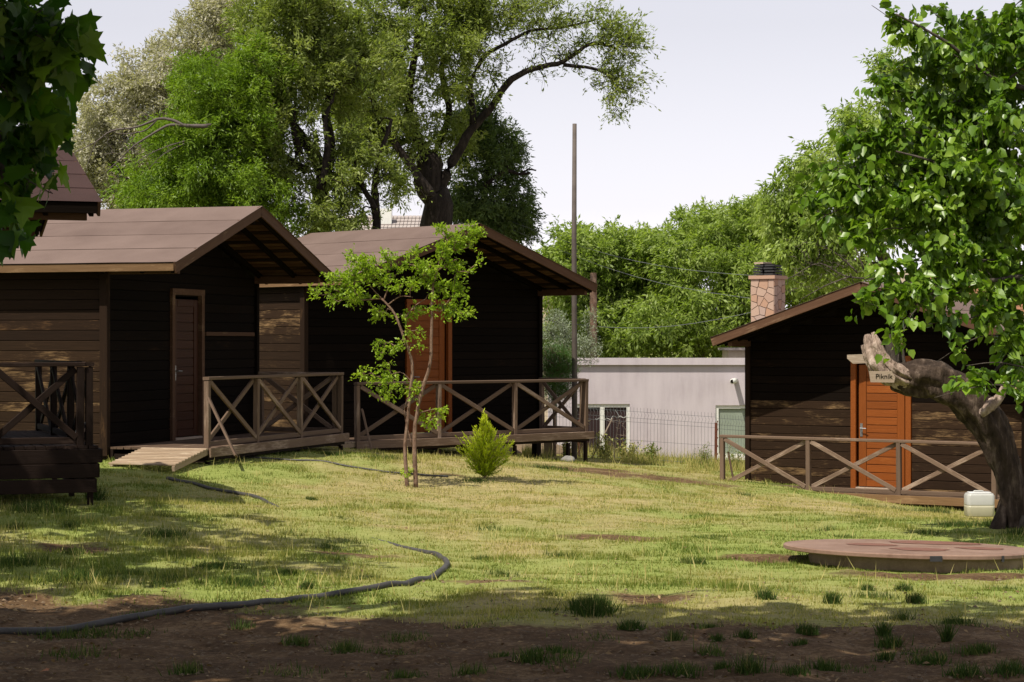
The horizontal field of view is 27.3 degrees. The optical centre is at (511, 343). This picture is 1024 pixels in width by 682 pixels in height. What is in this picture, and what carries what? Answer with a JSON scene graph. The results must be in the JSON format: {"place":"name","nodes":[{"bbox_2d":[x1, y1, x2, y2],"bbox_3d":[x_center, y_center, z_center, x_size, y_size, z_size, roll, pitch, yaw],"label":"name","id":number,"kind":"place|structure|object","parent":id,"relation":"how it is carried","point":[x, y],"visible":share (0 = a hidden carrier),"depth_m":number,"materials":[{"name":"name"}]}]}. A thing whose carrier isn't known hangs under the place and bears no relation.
{"place":"outdoors","nodes":[
{"label":"outdoors","id":0,"kind":"place"},
{"bbox_2d":[0,352,1023,681],"bbox_3d":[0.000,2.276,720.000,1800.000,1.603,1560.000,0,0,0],"label":"ground","id":1,"kind":"structure","parent":0,"point":[590,668],"depth_m":14.49,"materials":[{"name":"green plant"}]},
{"bbox_2d":[0,147,102,504],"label":"cabin","id":2,"kind":"object","parent":1,"relation":"on","point":[51,451],"visible":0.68,"depth_m":22.07,"materials":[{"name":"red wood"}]},
{"bbox_2d":[0,0,107,266],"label":"plane tree","id":3,"kind":"object","parent":1,"relation":"on","point":[42,45],"visible":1,"depth_m":9.96,"materials":[{"name":"green plant"}]},
{"bbox_2d":[58,0,245,208],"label":"olive tree","id":4,"kind":"object","parent":1,"relation":"on","point":[145,89],"visible":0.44,"depth_m":49.24,"materials":[{"name":"green plant"}]},
{"bbox_2d":[109,447,207,470],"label":"ramp","id":5,"kind":"structure","parent":1,"relation":"on","point":[176,458],"depth_m":28.13,"materials":[{"name":"brown wood"}]},
{"bbox_2d":[0,206,348,464],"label":"cabin","id":6,"kind":"object","parent":1,"relation":"on","point":[152,314],"visible":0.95,"depth_m":30.21,"materials":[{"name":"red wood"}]},
{"bbox_2d":[175,299,197,436],"bbox_3d":[-4.835,0.367,31.364,0.129,2.040,0.840,0,0,17],"label":"door","id":7,"kind":"structure","parent":6,"relation":"in","point":[186,310],"depth_m":31.41,"materials":[{"name":"red wood"}]},
{"bbox_2d":[98,23,319,233],"bbox_3d":[-5.868,-2.175,41.036,4.221,8.363,4.168,0,0,0],"label":"bright green tree","id":8,"kind":"object","parent":1,"relation":"on","point":[221,173],"visible":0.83,"depth_m":40.26,"materials":[{"name":"green plant"}]},
{"bbox_2d":[74,106,210,171],"bbox_3d":[-6.895,-3.792,39.408,2.574,1.257,0.538,0,0,0],"label":"dead branch","id":9,"kind":"object","parent":8,"relation":"attached to","point":[154,121],"visible":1,"depth_m":39.39,"materials":[{"name":"wood"}]},
{"bbox_2d":[0,476,449,634],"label":"hose","id":10,"kind":"object","parent":1,"relation":"on","point":[185,608],"visible":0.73,"depth_m":13.99,"materials":[{"name":"black rubber"}]},
{"bbox_2d":[215,0,419,237],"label":"almond tree","id":11,"kind":"object","parent":1,"relation":"on","point":[336,65],"visible":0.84,"depth_m":41.89,"materials":[{"name":"green plant"}]},
{"bbox_2d":[208,452,447,476],"bbox_3d":[-3.259,1.671,29.792,5.041,0.336,0.580,0,0,14],"label":"hose","id":12,"kind":"object","parent":1,"relation":"on","point":[339,464],"visible":0.52,"depth_m":29.86,"materials":[{"name":"black rubber"}]},
{"bbox_2d":[332,441,355,447],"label":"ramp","id":13,"kind":"structure","parent":1,"relation":"on","point":[349,444],"depth_m":34.29,"materials":[{"name":"wood"}]},
{"bbox_2d":[345,208,421,229],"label":"distant house","id":14,"kind":"structure","parent":1,"relation":"on","point":[389,220],"depth_m":73.75,"materials":[{"name":"beige paint"}]},
{"bbox_2d":[307,219,487,487],"bbox_3d":[-1.528,0.151,28.023,2.428,3.622,0.736,0,0,0],"label":"crape myrtle","id":15,"kind":"object","parent":1,"relation":"on","point":[370,272],"visible":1,"depth_m":27.98,"materials":[{"name":"green plant"}]},
{"bbox_2d":[259,223,597,461],"bbox_3d":[-1.973,0.064,37.748,5.905,4.258,5.157,0,0,-44],"label":"cabin","id":16,"kind":"object","parent":1,"relation":"on","point":[489,359],"visible":0.63,"depth_m":37.05,"materials":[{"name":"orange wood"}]},
{"bbox_2d":[411,308,444,432],"bbox_3d":[-1.478,0.474,37.239,0.840,2.190,0.129,0,0,-44],"label":"door","id":17,"kind":"structure","parent":16,"relation":"in","point":[420,360],"depth_m":37.27,"materials":[{"name":"orange wood"}]},
{"bbox_2d":[456,408,514,477],"bbox_3d":[-0.375,1.399,29.314,0.850,1.013,0.935,0,0,0],"label":"golden conifer","id":18,"kind":"object","parent":1,"relation":"on","point":[485,456],"visible":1,"depth_m":29.22,"materials":[{"name":"green plant"}]},
{"bbox_2d":[316,0,666,226],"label":"willow leaved tree","id":19,"kind":"object","parent":1,"relation":"on","point":[467,25],"visible":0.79,"depth_m":49.16,"materials":[{"name":"green plant"}]},
{"bbox_2d":[440,86,546,249],"bbox_3d":[-0.567,-2.009,52.513,2.998,9.092,3.347,0,0,0],"label":"dark evergreen tree","id":20,"kind":"object","parent":1,"relation":"on","point":[499,151],"visible":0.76,"depth_m":51.99,"materials":[{"name":"green plant"}]},
{"bbox_2d":[514,222,756,275],"bbox_3d":[2.954,-2.292,51.000,6.240,1.413,0.010,0,0,19],"label":"power line","id":21,"kind":"object","parent":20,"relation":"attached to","point":[637,261],"visible":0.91,"depth_m":50.97,"materials":[{"name":"grey metal"}]},
{"bbox_2d":[0,502,1019,681],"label":"leaf litter","id":22,"kind":"object","parent":1,"relation":"on","point":[464,641],"visible":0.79,"depth_m":12.12,"materials":[{"name":"brown plant"}]},
{"bbox_2d":[0,567,1023,681],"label":"pebbles","id":23,"kind":"object","parent":1,"relation":"on","point":[475,632],"visible":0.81,"depth_m":12.12,"materials":[{"name":"stone"}]},
{"bbox_2d":[0,450,1023,679],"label":"grass tufts","id":24,"kind":"object","parent":1,"relation":"on","point":[584,606],"visible":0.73,"depth_m":12.83,"materials":[{"name":"green plant"}]},
{"bbox_2d":[500,443,570,454],"bbox_3d":[-0.132,2.017,43.500,3.000,0.496,1.800,0,0,0],"label":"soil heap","id":25,"kind":"object","parent":1,"relation":"on","point":[519,448],"visible":0.05,"depth_m":42.91,"materials":[{"name":"brown soil"}]},
{"bbox_2d":[543,296,551,419],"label":"distant house","id":26,"kind":"structure","parent":1,"relation":"on","point":[546,415],"depth_m":70.00,"materials":[{"name":"beige paint"}]},
{"bbox_2d":[544,443,551,455],"bbox_3d":[0.721,2.036,41.000,0.360,0.440,0.300,0,0,0],"label":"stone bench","id":27,"kind":"object","parent":1,"relation":"on","point":[547,445],"visible":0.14,"depth_m":40.90,"materials":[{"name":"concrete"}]},
{"bbox_2d":[543,339,581,455],"bbox_3d":[0.847,1.109,40.267,1.032,2.579,1.368,0,0,0],"label":"young pine","id":28,"kind":"object","parent":1,"relation":"on","point":[559,362],"visible":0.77,"depth_m":40.16,"materials":[{"name":"green plant"}]},
{"bbox_2d":[560,442,570,456],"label":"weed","id":29,"kind":"object","parent":1,"relation":"on","point":[563,444],"visible":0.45,"depth_m":40.43,"materials":[{"name":"green plant"}]},
{"bbox_2d":[561,455,574,462],"bbox_3d":[0.990,2.078,37.605,0.266,0.162,0.208,0,0,0],"label":"rock","id":30,"kind":"object","parent":1,"relation":"on","point":[567,457],"visible":0.61,"depth_m":37.53,"materials":[{"name":"white stone"}]},
{"bbox_2d":[543,305,603,443],"bbox_3d":[1.102,0.838,43.593,1.607,3.277,1.372,0,0,0],"label":"olive shrub","id":31,"kind":"object","parent":1,"relation":"on","point":[564,337],"visible":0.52,"depth_m":43.51,"materials":[{"name":"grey plant"}]},
{"bbox_2d":[571,124,576,458],"bbox_3d":[1.179,-0.704,40.000,0.117,6.908,0.110,0,0,0],"label":"pole","id":32,"kind":"object","parent":1,"relation":"on","point":[574,269],"visible":0.71,"depth_m":39.96,"materials":[{"name":"grey metal"}]},
{"bbox_2d":[533,214,651,361],"bbox_3d":[2.000,-0.406,57.387,3.665,6.333,6.162,0,0,0],"label":"walnut tree","id":33,"kind":"object","parent":1,"relation":"on","point":[612,239],"visible":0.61,"depth_m":56.06,"materials":[{"name":"green plant"}]},
{"bbox_2d":[590,273,596,357],"bbox_3d":[1.982,0.617,51.500,0.190,4.667,0.200,0,0,0],"label":"utility pole","id":34,"kind":"object","parent":1,"relation":"on","point":[593,295],"visible":0.36,"depth_m":51.42,"materials":[{"name":"brown wood"}]},
{"bbox_2d":[545,312,750,327],"bbox_3d":[3.349,-0.579,51.000,5.500,0.428,0.010,0,0,21],"label":"power line","id":35,"kind":"object","parent":34,"relation":"attached to","point":[663,326],"visible":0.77,"depth_m":50.87,"materials":[{"name":"grey metal"}]},
{"bbox_2d":[589,430,617,458],"bbox_3d":[1.775,2.014,40.850,0.554,0.668,0.583,0,0,37],"label":"weed","id":36,"kind":"object","parent":1,"relation":"on","point":[602,450],"visible":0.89,"depth_m":40.78,"materials":[{"name":"green plant"}]},
{"bbox_2d":[592,410,632,459],"bbox_3d":[1.923,1.800,41.015,0.835,1.023,0.256,0,0,0],"label":"tied sapling","id":37,"kind":"object","parent":1,"relation":"on","point":[616,432],"visible":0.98,"depth_m":40.99,"materials":[{"name":"brown wood"}]},
{"bbox_2d":[614,437,650,459],"bbox_3d":[2.263,2.087,41.022,0.582,0.534,0.714,0,0,-28],"label":"weed","id":38,"kind":"object","parent":1,"relation":"on","point":[632,447],"visible":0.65,"depth_m":40.97,"materials":[{"name":"green plant"}]},
{"bbox_2d":[521,442,744,471],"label":"dry weeds","id":39,"kind":"object","parent":1,"relation":"on","point":[691,462],"visible":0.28,"depth_m":40.38,"materials":[{"name":"green plant"}]},
{"bbox_2d":[545,405,744,464],"bbox_3d":[3.206,1.883,41.928,5.166,1.474,0.663,0,0,-10],"label":"wire fence","id":40,"kind":"object","parent":1,"relation":"on","point":[715,440],"visible":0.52,"depth_m":41.80,"materials":[{"name":"metal"}]},
{"bbox_2d":[548,358,744,460],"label":"outbuilding","id":41,"kind":"structure","parent":1,"relation":"on","point":[715,387],"depth_m":46.00,"materials":[{"name":"grey paint"}]},
{"bbox_2d":[577,404,629,452],"bbox_3d":[1.952,2.091,46.060,1.227,1.533,0.060,0,0,0],"label":"window","id":42,"kind":"structure","parent":41,"relation":"in","point":[593,425],"depth_m":46.08,"materials":[{"name":"white glass"}]},
{"bbox_2d":[716,405,744,456],"bbox_3d":[4.809,1.917,46.060,0.753,1.129,0.060,0,0,0],"label":"window","id":43,"kind":"structure","parent":41,"relation":"in","point":[729,411],"depth_m":46.08,"materials":[{"name":"white glass"}]},
{"bbox_2d":[640,442,662,460],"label":"weed","id":44,"kind":"object","parent":1,"relation":"on","point":[653,450],"visible":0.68,"depth_m":41.01,"materials":[{"name":"green plant"}]},
{"bbox_2d":[694,442,712,465],"bbox_3d":[3.729,2.177,41.002,0.423,0.562,0.574,0,0,0],"label":"weed","id":45,"kind":"object","parent":1,"relation":"on","point":[707,454],"visible":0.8,"depth_m":40.97,"materials":[{"name":"green plant"}]},
{"bbox_2d":[726,444,744,467],"bbox_3d":[4.389,2.227,41.595,0.629,0.628,0.601,0,0,31],"label":"weed","id":46,"kind":"object","parent":1,"relation":"on","point":[733,455],"visible":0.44,"depth_m":41.55,"materials":[{"name":"green plant"}]},
{"bbox_2d":[588,190,883,357],"bbox_3d":[6.184,-0.656,56.863,8.443,7.182,7.217,0,0,0],"label":"walnut tree","id":47,"kind":"object","parent":1,"relation":"on","point":[718,241],"visible":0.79,"depth_m":55.59,"materials":[{"name":"green plant"}]},
{"bbox_2d":[711,262,1023,511],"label":"cabin","id":48,"kind":"object","parent":1,"relation":"on","point":[823,413],"visible":0.7,"depth_m":35.34,"materials":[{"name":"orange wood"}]},
{"bbox_2d":[859,365,905,487],"bbox_3d":[6.143,1.379,35.126,0.840,2.040,0.129,0,0,33],"label":"door","id":49,"kind":"structure","parent":48,"relation":"in","point":[882,410],"depth_m":35.16,"materials":[{"name":"orange wood"}]},
{"bbox_2d":[740,32,1023,301],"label":"walnut tree","id":50,"kind":"object","parent":1,"relation":"on","point":[783,232],"visible":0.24,"depth_m":45.51,"materials":[{"name":"green plant"}]},
{"bbox_2d":[783,230,873,299],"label":"bare twigs","id":51,"kind":"object","parent":50,"relation":"attached to","point":[844,278],"visible":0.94,"depth_m":44.59,"materials":[{"name":"grey plant"}]},
{"bbox_2d":[783,539,1023,572],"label":"well cover","id":52,"kind":"object","parent":1,"relation":"on","point":[908,555],"visible":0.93,"depth_m":17.99,"materials":[{"name":"concrete"}]},
{"bbox_2d":[789,0,1023,528],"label":"mulberry tree","id":53,"kind":"object","parent":1,"relation":"on","point":[956,192],"visible":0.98,"depth_m":20.36,"materials":[{"name":"green plant"}]},
{"bbox_2d":[847,354,864,363],"bbox_3d":[3.756,0.170,22.960,0.222,0.104,0.020,0,0,0],"label":"sign board","id":54,"kind":"object","parent":53,"relation":"attached to","point":[856,359],"visible":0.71,"depth_m":22.95,"materials":[{"name":"brown wood"}]},
{"bbox_2d":[869,371,894,382],"bbox_3d":[3.918,0.356,22.357,0.278,0.122,0.022,0,0,0],"label":"sign board","id":55,"kind":"object","parent":53,"relation":"hanging from","point":[883,376],"visible":1,"depth_m":22.35,"materials":[{"name":"brown wood"}]},
{"bbox_2d":[897,270,1023,311],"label":"distant house","id":56,"kind":"structure","parent":1,"relation":"on","point":[1017,306],"depth_m":63.97,"materials":[{"name":"beige paint"}]},
{"bbox_2d":[964,490,994,516],"bbox_3d":[6.083,2.082,27.500,0.360,0.337,0.260,0,0,0],"label":"water canister","id":57,"kind":"object","parent":1,"relation":"on","point":[979,503],"visible":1,"depth_m":27.37,"materials":[{"name":"plastic"}]},
{"bbox_2d":[0,438,1023,636],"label":"grass","id":58,"kind":"structure","parent":0,"point":[424,457],"depth_m":19.68,"materials":[{"name":"green plant"}]},
{"bbox_2d":[0,581,1023,681],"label":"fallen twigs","id":59,"kind":"object","parent":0,"point":[7,609],"depth_m":12.85,"materials":[{"name":"brown wood"}]},
{"bbox_2d":[0,0,1023,343],"label":"sky","id":60,"kind":"structure","parent":0,"point":[741,78],"materials":[{"name":"white"}]},
{"bbox_2d":[577,420,590,457],"bbox_3d":[1.276,1.837,40.947,0.432,0.845,0.416,0,0,-16],"label":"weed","id":61,"kind":"object","parent":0,"point":[580,446],"visible":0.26,"depth_m":40.98,"materials":[{"name":"green plant"}]},
{"bbox_2d":[514,230,745,297],"bbox_3d":[2.954,-1.917,51.000,6.241,1.784,0.010,0,0,19],"label":"power line","id":62,"kind":"object","parent":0,"point":[635,276],"visible":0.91,"depth_m":50.98,"materials":[{"name":"grey metal"}]},
{"bbox_2d":[718,348,744,357],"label":"shed","id":63,"kind":"structure","parent":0,"point":[733,352],"depth_m":52.25,"materials":[{"name":"beige paint"}]}
]}

